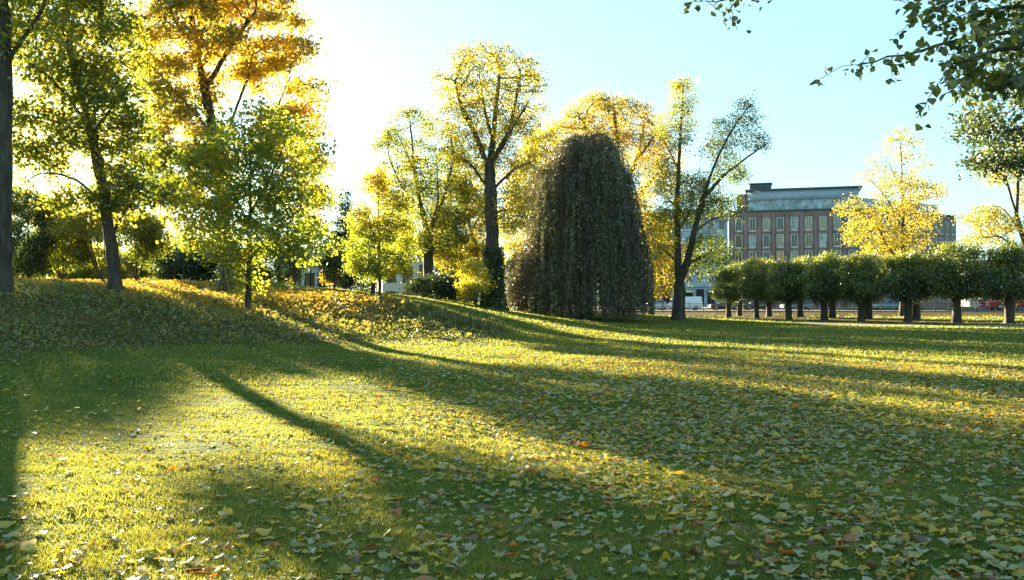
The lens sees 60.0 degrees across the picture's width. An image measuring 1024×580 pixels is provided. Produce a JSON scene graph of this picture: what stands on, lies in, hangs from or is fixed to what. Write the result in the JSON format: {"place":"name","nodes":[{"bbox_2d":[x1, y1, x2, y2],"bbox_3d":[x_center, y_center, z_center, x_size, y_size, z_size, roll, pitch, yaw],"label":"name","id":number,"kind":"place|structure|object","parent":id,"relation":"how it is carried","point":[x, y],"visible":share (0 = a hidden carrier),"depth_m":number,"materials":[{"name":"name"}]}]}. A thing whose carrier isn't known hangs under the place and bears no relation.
{"place":"outdoors","nodes":[
{"label":"outdoors","id":0,"kind":"place"},
{"bbox_2d":[0,280,1023,579],"bbox_3d":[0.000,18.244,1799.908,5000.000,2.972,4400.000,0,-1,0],"label":"ground","id":1,"kind":"structure","parent":0,"point":[272,405],"depth_m":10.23,"materials":[{"name":"green plant"}]},
{"bbox_2d":[12,245,53,278],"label":"shrub","id":2,"kind":"object","parent":1,"relation":"on","point":[47,273],"visible":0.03,"depth_m":69.60,"materials":[{"name":"green plant"}]},
{"bbox_2d":[12,181,63,278],"bbox_3d":[-27.349,-3.343,50.172,4.318,5.774,3.745,0,-1,0],"label":"shrub","id":3,"kind":"object","parent":1,"relation":"on","point":[34,258],"visible":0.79,"depth_m":49.61,"materials":[{"name":"green plant"}]},
{"bbox_2d":[0,0,99,292],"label":"tall tree","id":4,"kind":"object","parent":1,"relation":"on","point":[7,51],"visible":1,"depth_m":26.89,"materials":[{"name":"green plant"}]},
{"bbox_2d":[22,202,100,279],"bbox_3d":[-27.146,-3.065,53.238,5.128,5.294,4.105,0,-1,0],"label":"shrub","id":5,"kind":"object","parent":1,"relation":"on","point":[62,274],"visible":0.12,"depth_m":52.68,"materials":[{"name":"green plant"}]},
{"bbox_2d":[44,261,93,279],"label":"shrub","id":6,"kind":"object","parent":1,"relation":"on","point":[72,274],"visible":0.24,"depth_m":71.05,"materials":[{"name":"green plant"}]},
{"bbox_2d":[39,205,137,280],"bbox_3d":[-23.418,-2.700,49.798,6.130,4.562,3.764,0,-1,12],"label":"shrub","id":7,"kind":"object","parent":1,"relation":"on","point":[88,226],"visible":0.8,"depth_m":49.69,"materials":[{"name":"green plant"}]},
{"bbox_2d":[8,0,195,292],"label":"maple tree","id":8,"kind":"object","parent":1,"relation":"on","point":[120,189],"visible":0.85,"depth_m":32.58,"materials":[{"name":"green plant"}]},
{"bbox_2d":[76,243,132,279],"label":"shrub","id":9,"kind":"object","parent":1,"relation":"on","point":[123,271],"visible":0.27,"depth_m":71.30,"materials":[{"name":"green plant"}]},
{"bbox_2d":[114,209,176,281],"bbox_3d":[-21.177,-2.624,50.962,4.011,4.436,3.578,0,-1,39],"label":"shrub","id":10,"kind":"object","parent":1,"relation":"on","point":[149,233],"visible":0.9,"depth_m":50.43,"materials":[{"name":"green plant"}]},
{"bbox_2d":[122,247,172,279],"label":"shrub","id":11,"kind":"object","parent":1,"relation":"on","point":[143,273],"visible":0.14,"depth_m":71.04,"materials":[{"name":"green plant"}]},
{"bbox_2d":[153,322,167,339],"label":"tall weed","id":12,"kind":"object","parent":1,"relation":"on","point":[160,333],"visible":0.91,"depth_m":22.95,"materials":[{"name":"green plant"}]},
{"bbox_2d":[146,232,217,280],"bbox_3d":[-22.164,-2.212,59.914,5.569,3.688,4.785,0,-1,0],"label":"evergreen bush","id":13,"kind":"object","parent":1,"relation":"on","point":[178,266],"visible":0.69,"depth_m":59.11,"materials":[{"name":"green plant"}]},
{"bbox_2d":[177,322,191,335],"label":"tall weed","id":14,"kind":"object","parent":1,"relation":"on","point":[183,331],"visible":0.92,"depth_m":23.93,"materials":[{"name":"green plant"}]},
{"bbox_2d":[191,556,204,565],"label":"fallen leaf","id":15,"kind":"object","parent":1,"relation":"on","point":[199,562],"visible":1,"depth_m":5.27,"materials":[{"name":"yellow plant"}]},
{"bbox_2d":[188,244,252,281],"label":"evergreen bush","id":16,"kind":"object","parent":1,"relation":"on","point":[209,274],"visible":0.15,"depth_m":60.54,"materials":[{"name":"green plant"}]},
{"bbox_2d":[125,0,343,293],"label":"maple tree","id":17,"kind":"object","parent":1,"relation":"on","point":[227,41],"visible":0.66,"depth_m":43.47,"materials":[{"name":"yellow plant"}]},
{"bbox_2d":[155,95,348,310],"bbox_3d":[-10.324,-3.436,35.123,6.819,8.656,6.086,0,-1,-38],"label":"young maple","id":18,"kind":"object","parent":1,"relation":"on","point":[270,236],"visible":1,"depth_m":34.55,"materials":[{"name":"green plant"}]},
{"bbox_2d":[0,276,504,361],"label":"ground cover","id":19,"kind":"object","parent":1,"relation":"on","point":[158,292],"visible":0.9,"depth_m":30.67,"materials":[{"name":"green plant"}]},
{"bbox_2d":[238,235,314,284],"bbox_3d":[-16.557,-2.116,62.092,5.504,3.804,5.274,0,-1,0],"label":"evergreen bush","id":20,"kind":"object","parent":1,"relation":"on","point":[290,270],"visible":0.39,"depth_m":61.30,"materials":[{"name":"green plant"}]},
{"bbox_2d":[46,244,508,290],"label":"distant woods","id":21,"kind":"object","parent":1,"relation":"on","point":[367,288],"depth_m":151.95,"materials":[{"name":"green plant"}]},
{"bbox_2d":[278,249,342,288],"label":"blue cottage","id":22,"kind":"structure","parent":1,"relation":"on","point":[306,281],"depth_m":88.24,"materials":[{"name":"paint"}]},
{"bbox_2d":[305,273,313,286],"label":"window","id":23,"kind":"structure","parent":22,"relation":"in","point":[307,278],"depth_m":88.25,"materials":[{"name":"grey glass"}]},
{"bbox_2d":[321,312,333,325],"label":"tall weed","id":24,"kind":"object","parent":1,"relation":"on","point":[328,320],"visible":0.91,"depth_m":31.95,"materials":[{"name":"yellow plant"}]},
{"bbox_2d":[314,239,349,290],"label":"tree","id":25,"kind":"object","parent":1,"relation":"on","point":[329,271],"visible":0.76,"depth_m":51.72,"materials":[{"name":"green plant"}]},
{"bbox_2d":[334,566,351,572],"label":"fallen leaf","id":26,"kind":"object","parent":1,"relation":"on","point":[343,569],"visible":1,"depth_m":5.15,"materials":[{"name":"plant"}]},
{"bbox_2d":[310,269,376,291],"bbox_3d":[-12.159,-0.636,64.010,4.830,1.700,0.080,0,-1,0],"label":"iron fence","id":27,"kind":"object","parent":1,"relation":"on","point":[314,285],"visible":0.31,"depth_m":63.99,"materials":[{"name":"black metal"}]},
{"bbox_2d":[323,187,367,288],"bbox_3d":[-11.142,-3.584,60.100,3.263,7.221,2.976,0,-1,-14],"label":"conifer","id":28,"kind":"object","parent":1,"relation":"on","point":[346,284],"visible":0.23,"depth_m":59.79,"materials":[{"name":"green plant"}]},
{"bbox_2d":[337,227,404,293],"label":"slender tree","id":29,"kind":"object","parent":1,"relation":"on","point":[373,288],"visible":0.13,"depth_m":49.88,"materials":[{"name":"green plant"}]},
{"bbox_2d":[337,161,421,299],"bbox_3d":[-6.114,-2.793,41.924,3.703,6.574,3.881,0,-1,-41],"label":"columnar tree","id":30,"kind":"object","parent":1,"relation":"on","point":[380,228],"visible":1,"depth_m":41.72,"materials":[{"name":"yellow plant"}]},
{"bbox_2d":[400,297,410,310],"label":"tall weed","id":31,"kind":"object","parent":1,"relation":"on","point":[405,305],"visible":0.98,"depth_m":39.01,"materials":[{"name":"green plant"}]},
{"bbox_2d":[408,319,421,331],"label":"tall weed","id":32,"kind":"object","parent":1,"relation":"on","point":[416,325],"visible":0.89,"depth_m":32.90,"materials":[{"name":"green plant"}]},
{"bbox_2d":[411,299,421,314],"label":"tall weed","id":33,"kind":"object","parent":1,"relation":"on","point":[416,306],"visible":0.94,"depth_m":38.44,"materials":[{"name":"green plant"}]},
{"bbox_2d":[362,99,482,298],"bbox_3d":[-6.245,-6.374,62.231,8.460,14.197,5.919,0,-1,0],"label":"sparse tree","id":34,"kind":"object","parent":1,"relation":"on","point":[426,245],"visible":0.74,"depth_m":61.49,"materials":[{"name":"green plant"}]},
{"bbox_2d":[418,564,427,573],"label":"fallen leaf","id":35,"kind":"object","parent":1,"relation":"on","point":[423,569],"visible":1,"depth_m":5.14,"materials":[{"name":"yellow plant"}]},
{"bbox_2d":[372,236,480,301],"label":"white villa","id":36,"kind":"object","parent":1,"relation":"on","point":[390,287],"visible":0.11,"depth_m":95.90,"materials":[{"name":"paint"}]},
{"bbox_2d":[402,267,412,281],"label":"window","id":37,"kind":"structure","parent":36,"relation":"in","point":[405,279],"depth_m":95.96,"materials":[{"name":"grey glass"}]},
{"bbox_2d":[397,267,480,302],"bbox_3d":[-4.638,-0.294,58.208,5.798,2.403,5.128,0,-1,0],"label":"evergreen bush","id":38,"kind":"object","parent":1,"relation":"on","point":[438,284],"visible":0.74,"depth_m":57.01,"materials":[{"name":"green plant"}]},
{"bbox_2d":[417,153,510,299],"bbox_3d":[-3.463,-4.390,63.978,6.861,11.326,5.510,0,-1,0],"label":"leaning tree","id":39,"kind":"object","parent":1,"relation":"on","point":[474,248],"visible":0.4,"depth_m":63.24,"materials":[{"name":"yellow plant"}]},
{"bbox_2d":[447,255,499,305],"bbox_3d":[-2.000,-0.640,52.842,3.648,3.383,2.912,0,-1,40],"label":"shrub","id":40,"kind":"object","parent":1,"relation":"on","point":[479,285],"visible":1,"depth_m":52.65,"materials":[{"name":"yellow plant"}]},
{"bbox_2d":[473,314,482,329],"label":"tall weed","id":41,"kind":"object","parent":1,"relation":"on","point":[478,323],"visible":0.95,"depth_m":36.16,"materials":[{"name":"green plant"}]},
{"bbox_2d":[423,33,556,310],"bbox_3d":[-1.344,-7.074,54.051,8.195,16.756,6.689,0,-1,0],"label":"tall ash","id":42,"kind":"object","parent":1,"relation":"on","point":[492,251],"visible":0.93,"depth_m":53.68,"materials":[{"name":"yellow plant"}]},
{"bbox_2d":[0,302,1023,579],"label":"leaf litter","id":43,"kind":"object","parent":1,"relation":"on","point":[782,438],"visible":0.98,"depth_m":9.15,"materials":[{"name":"plant"}]},
{"bbox_2d":[497,121,574,290],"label":"yellow tree","id":44,"kind":"object","parent":1,"relation":"on","point":[511,246],"visible":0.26,"depth_m":83.28,"materials":[{"name":"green plant"}]},
{"bbox_2d":[503,129,665,319],"bbox_3d":[4.518,-4.602,63.001,11.851,13.775,10.550,0,-1,23],"label":"weeping beech","id":45,"kind":"object","parent":1,"relation":"on","point":[586,239],"visible":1,"depth_m":60.45,"materials":[{"name":"green plant"}]},
{"bbox_2d":[544,86,690,312],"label":"twiggy tree","id":46,"kind":"object","parent":1,"relation":"on","point":[603,104],"visible":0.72,"depth_m":85.20,"materials":[{"name":"yellow plant"}]},
{"bbox_2d":[632,566,644,572],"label":"fallen leaf","id":47,"kind":"object","parent":1,"relation":"on","point":[636,569],"visible":1,"depth_m":5.20,"materials":[{"name":"plant"}]},
{"bbox_2d":[641,212,669,302],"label":"tree","id":48,"kind":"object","parent":1,"relation":"on","point":[667,300],"depth_m":174.29,"materials":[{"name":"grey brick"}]},
{"bbox_2d":[634,185,692,314],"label":"golden tree","id":49,"kind":"object","parent":1,"relation":"on","point":[670,269],"visible":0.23,"depth_m":79.51,"materials":[{"name":"yellow plant"}]},
{"bbox_2d":[666,209,728,306],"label":"blue house","id":50,"kind":"structure","parent":1,"relation":"on","point":[700,288],"depth_m":172.21,"materials":[{"name":"paint"}]},
{"bbox_2d":[696,289,703,305],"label":"shop window","id":51,"kind":"structure","parent":50,"relation":"in","point":[699,292],"depth_m":172.07,"materials":[{"name":"black glass"}]},
{"bbox_2d":[707,289,714,305],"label":"shop window","id":52,"kind":"structure","parent":50,"relation":"in","point":[712,300],"depth_m":172.11,"materials":[{"name":"black glass"}]},
{"bbox_2d":[642,72,773,320],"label":"forked tree","id":53,"kind":"object","parent":1,"relation":"on","point":[681,201],"visible":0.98,"depth_m":65.68,"materials":[{"name":"green plant"}]},
{"bbox_2d":[708,261,743,316],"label":"clipped linden","id":54,"kind":"object","parent":1,"relation":"on","point":[727,292],"visible":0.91,"depth_m":75.47,"materials":[{"name":"green plant"}]},
{"bbox_2d":[730,259,752,315],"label":"clipped linden","id":55,"kind":"object","parent":1,"relation":"on","point":[739,310],"visible":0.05,"depth_m":83.79,"materials":[{"name":"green plant"}]},
{"bbox_2d":[735,256,772,318],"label":"clipped linden","id":56,"kind":"object","parent":1,"relation":"on","point":[753,286],"visible":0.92,"depth_m":71.57,"materials":[{"name":"green plant"}]},
{"bbox_2d":[754,256,778,316],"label":"clipped linden","id":57,"kind":"object","parent":1,"relation":"on","point":[768,308],"visible":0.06,"depth_m":79.80,"materials":[{"name":"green plant"}]},
{"bbox_2d":[764,256,811,319],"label":"clipped linden","id":58,"kind":"object","parent":1,"relation":"on","point":[786,292],"visible":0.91,"depth_m":68.46,"materials":[{"name":"green plant"}]},
{"bbox_2d":[781,564,798,572],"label":"fallen leaf","id":59,"kind":"object","parent":1,"relation":"on","point":[788,568],"visible":1,"depth_m":5.23,"materials":[{"name":"plant"}]},
{"bbox_2d":[784,254,812,316],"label":"clipped linden","id":60,"kind":"object","parent":1,"relation":"on","point":[800,309],"visible":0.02,"depth_m":76.79,"materials":[{"name":"green plant"}]},
{"bbox_2d":[598,308,1023,308],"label":"kerb","id":61,"kind":"structure","parent":1,"relation":"on","point":[857,308],"depth_m":133.73,"materials":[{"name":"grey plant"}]},
{"bbox_2d":[797,249,844,320],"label":"clipped linden","id":62,"kind":"object","parent":1,"relation":"on","point":[817,288],"visible":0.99,"depth_m":65.85,"materials":[{"name":"green plant"}]},
{"bbox_2d":[807,255,849,317],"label":"clipped linden","id":63,"kind":"object","parent":1,"relation":"on","point":[832,310],"visible":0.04,"depth_m":73.72,"materials":[{"name":"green plant"}]},
{"bbox_2d":[640,302,1023,312],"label":"park fence","id":64,"kind":"object","parent":1,"relation":"on","point":[853,303],"visible":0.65,"depth_m":103.97,"materials":[{"name":"metal"}]},
{"bbox_2d":[728,182,956,306],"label":"brick block","id":65,"kind":"structure","parent":1,"relation":"on","point":[780,224],"depth_m":169.44,"materials":[{"name":"brown brick"}]},
{"bbox_2d":[735,251,741,262],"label":"window","id":66,"kind":"structure","parent":65,"relation":"in","point":[739,254],"depth_m":171.61,"materials":[{"name":"grey glass"}]},
{"bbox_2d":[735,235,742,248],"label":"window","id":67,"kind":"structure","parent":65,"relation":"in","point":[738,238],"depth_m":171.65,"materials":[{"name":"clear glass"}]},
{"bbox_2d":[735,218,742,231],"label":"window","id":68,"kind":"structure","parent":65,"relation":"in","point":[738,226],"depth_m":171.69,"materials":[{"name":"clear glass"}]},
{"bbox_2d":[749,235,755,248],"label":"window","id":69,"kind":"structure","parent":65,"relation":"in","point":[752,238],"depth_m":170.86,"materials":[{"name":"clear glass"}]},
{"bbox_2d":[749,218,755,231],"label":"window","id":70,"kind":"structure","parent":65,"relation":"in","point":[752,221],"depth_m":170.90,"materials":[{"name":"clear glass"}]},
{"bbox_2d":[762,217,769,231],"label":"window","id":71,"kind":"structure","parent":65,"relation":"in","point":[766,221],"depth_m":170.19,"materials":[{"name":"beige glass"}]},
{"bbox_2d":[763,234,769,247],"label":"window","id":72,"kind":"structure","parent":65,"relation":"in","point":[766,237],"depth_m":170.11,"materials":[{"name":"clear glass"}]},
{"bbox_2d":[776,234,783,247],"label":"window","id":73,"kind":"structure","parent":65,"relation":"in","point":[780,237],"depth_m":169.40,"materials":[{"name":"beige glass"}]},
{"bbox_2d":[777,251,783,263],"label":"window","id":74,"kind":"structure","parent":65,"relation":"in","point":[780,254],"depth_m":169.32,"materials":[{"name":"clear glass"}]},
{"bbox_2d":[777,217,783,230],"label":"window","id":75,"kind":"structure","parent":65,"relation":"in","point":[780,220],"depth_m":169.44,"materials":[{"name":"clear glass"}]},
{"bbox_2d":[790,234,797,247],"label":"window","id":76,"kind":"structure","parent":65,"relation":"in","point":[794,237],"depth_m":168.62,"materials":[{"name":"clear glass"}]},
{"bbox_2d":[790,217,797,230],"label":"window","id":77,"kind":"structure","parent":65,"relation":"in","point":[794,220],"depth_m":168.66,"materials":[{"name":"clear glass"}]},
{"bbox_2d":[804,216,812,230],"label":"window","id":78,"kind":"structure","parent":65,"relation":"in","point":[808,220],"depth_m":167.92,"materials":[{"name":"beige glass"}]},
{"bbox_2d":[805,233,812,247],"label":"window","id":79,"kind":"structure","parent":65,"relation":"in","point":[808,237],"depth_m":167.88,"materials":[{"name":"grey glass"}]},
{"bbox_2d":[819,233,826,246],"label":"window","id":80,"kind":"structure","parent":65,"relation":"in","point":[822,236],"depth_m":167.14,"materials":[{"name":"clear glass"}]},
{"bbox_2d":[819,216,826,229],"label":"window","id":81,"kind":"structure","parent":65,"relation":"in","point":[822,219],"depth_m":167.18,"materials":[{"name":"beige glass"}]},
{"bbox_2d":[833,233,841,246],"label":"window","id":82,"kind":"structure","parent":65,"relation":"in","point":[837,236],"depth_m":166.37,"materials":[{"name":"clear glass"}]},
{"bbox_2d":[833,216,841,229],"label":"window","id":83,"kind":"structure","parent":65,"relation":"in","point":[837,219],"depth_m":166.41,"materials":[{"name":"beige glass"}]},
{"bbox_2d":[684,0,1023,130],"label":"overhanging linden","id":84,"kind":"object","parent":1,"relation":"on","point":[999,81],"visible":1,"depth_m":7.63,"materials":[{"name":"green plant"}]},
{"bbox_2d":[834,250,884,320],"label":"clipped linden","id":85,"kind":"object","parent":1,"relation":"on","point":[862,291],"visible":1,"depth_m":63.63,"materials":[{"name":"green plant"}]},
{"bbox_2d":[845,252,889,318],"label":"clipped linden","id":86,"kind":"object","parent":1,"relation":"on","point":[868,312],"visible":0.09,"depth_m":71.21,"materials":[{"name":"green plant"}]},
{"bbox_2d":[830,124,950,316],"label":"yellow tree","id":87,"kind":"object","parent":1,"relation":"on","point":[901,237],"visible":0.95,"depth_m":81.64,"materials":[{"name":"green plant"}]},
{"bbox_2d":[878,247,936,321],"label":"clipped linden","id":88,"kind":"object","parent":1,"relation":"on","point":[906,268],"visible":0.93,"depth_m":61.45,"materials":[{"name":"green plant"}]},
{"bbox_2d":[889,250,938,319],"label":"clipped linden","id":89,"kind":"object","parent":1,"relation":"on","point":[916,313],"visible":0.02,"depth_m":68.78,"materials":[{"name":"green plant"}]},
{"bbox_2d":[916,240,987,322],"bbox_3d":[30.081,-0.578,60.073,5.069,5.735,4.630,0,-1,10],"label":"clipped linden","id":90,"kind":"object","parent":1,"relation":"on","point":[956,285],"visible":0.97,"depth_m":59.37,"materials":[{"name":"green plant"}]},
{"bbox_2d":[941,0,1023,184],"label":"dark tree","id":91,"kind":"object","parent":1,"relation":"on","point":[981,125],"visible":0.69,"depth_m":33.90,"materials":[{"name":"green plant"}]},
{"bbox_2d":[951,124,1023,249],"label":"thin tree","id":92,"kind":"object","parent":1,"relation":"on","point":[1006,229],"visible":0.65,"depth_m":61.90,"materials":[{"name":"yellow plant"}]},
{"bbox_2d":[961,260,1023,305],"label":"terrace","id":93,"kind":"structure","parent":1,"relation":"on","point":[976,301],"depth_m":190.01,"materials":[{"name":"grey paint"}]},
{"bbox_2d":[971,234,1023,323],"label":"clipped linden","id":94,"kind":"object","parent":1,"relation":"on","point":[1003,277],"visible":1,"depth_m":57.34,"materials":[{"name":"green plant"}]},
{"bbox_2d":[9,0,1023,297],"label":"sky","id":95,"kind":"structure","parent":0,"point":[383,50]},
{"bbox_2d":[593,307,978,307],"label":"pavement","id":96,"kind":"structure","parent":0,"point":[857,307],"depth_m":149.08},
{"bbox_2d":[564,309,1023,309],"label":"road","id":97,"kind":"structure","parent":0,"point":[842,309],"depth_m":131.70,"materials":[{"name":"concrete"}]},
{"bbox_2d":[643,300,667,309],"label":"parked car","id":98,"kind":"object","parent":97,"relation":"on","point":[665,306],"visible":0.38,"depth_m":123.14,"materials":[{"name":"silver paint"}]},
{"bbox_2d":[668,297,702,309],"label":"delivery van","id":99,"kind":"object","parent":97,"relation":"on","point":[693,300],"visible":0.45,"depth_m":123.11,"materials":[{"name":"white paint"}]},
{"bbox_2d":[708,300,736,309],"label":"parked car","id":100,"kind":"object","parent":97,"relation":"on","point":[723,306],"visible":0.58,"depth_m":124.11,"materials":[{"name":"black paint"}]},
{"bbox_2d":[742,300,765,309],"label":"parked car","id":101,"kind":"object","parent":97,"relation":"on","point":[746,306],"visible":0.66,"depth_m":124.14,"materials":[{"name":"paint"}]},
{"bbox_2d":[780,300,814,309],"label":"parked car","id":102,"kind":"object","parent":97,"relation":"on","point":[809,306],"visible":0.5,"depth_m":124.11,"materials":[{"name":"blue paint"}]},
{"bbox_2d":[872,300,898,309],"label":"parked car","id":103,"kind":"object","parent":97,"relation":"on","point":[883,306],"visible":0.59,"depth_m":123.14,"materials":[{"name":"teal paint"}]},
{"bbox_2d":[979,295,1023,309],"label":"red bus","id":104,"kind":"object","parent":97,"relation":"on","point":[983,300],"visible":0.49,"depth_m":120.74,"materials":[{"name":"paint"}]},
{"bbox_2d":[597,310,1023,311],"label":"pavement","id":105,"kind":"structure","parent":0,"point":[836,311],"depth_m":108.48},
{"bbox_2d":[799,322,1023,326],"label":"path","id":106,"kind":"structure","parent":0,"point":[907,324],"depth_m":55.97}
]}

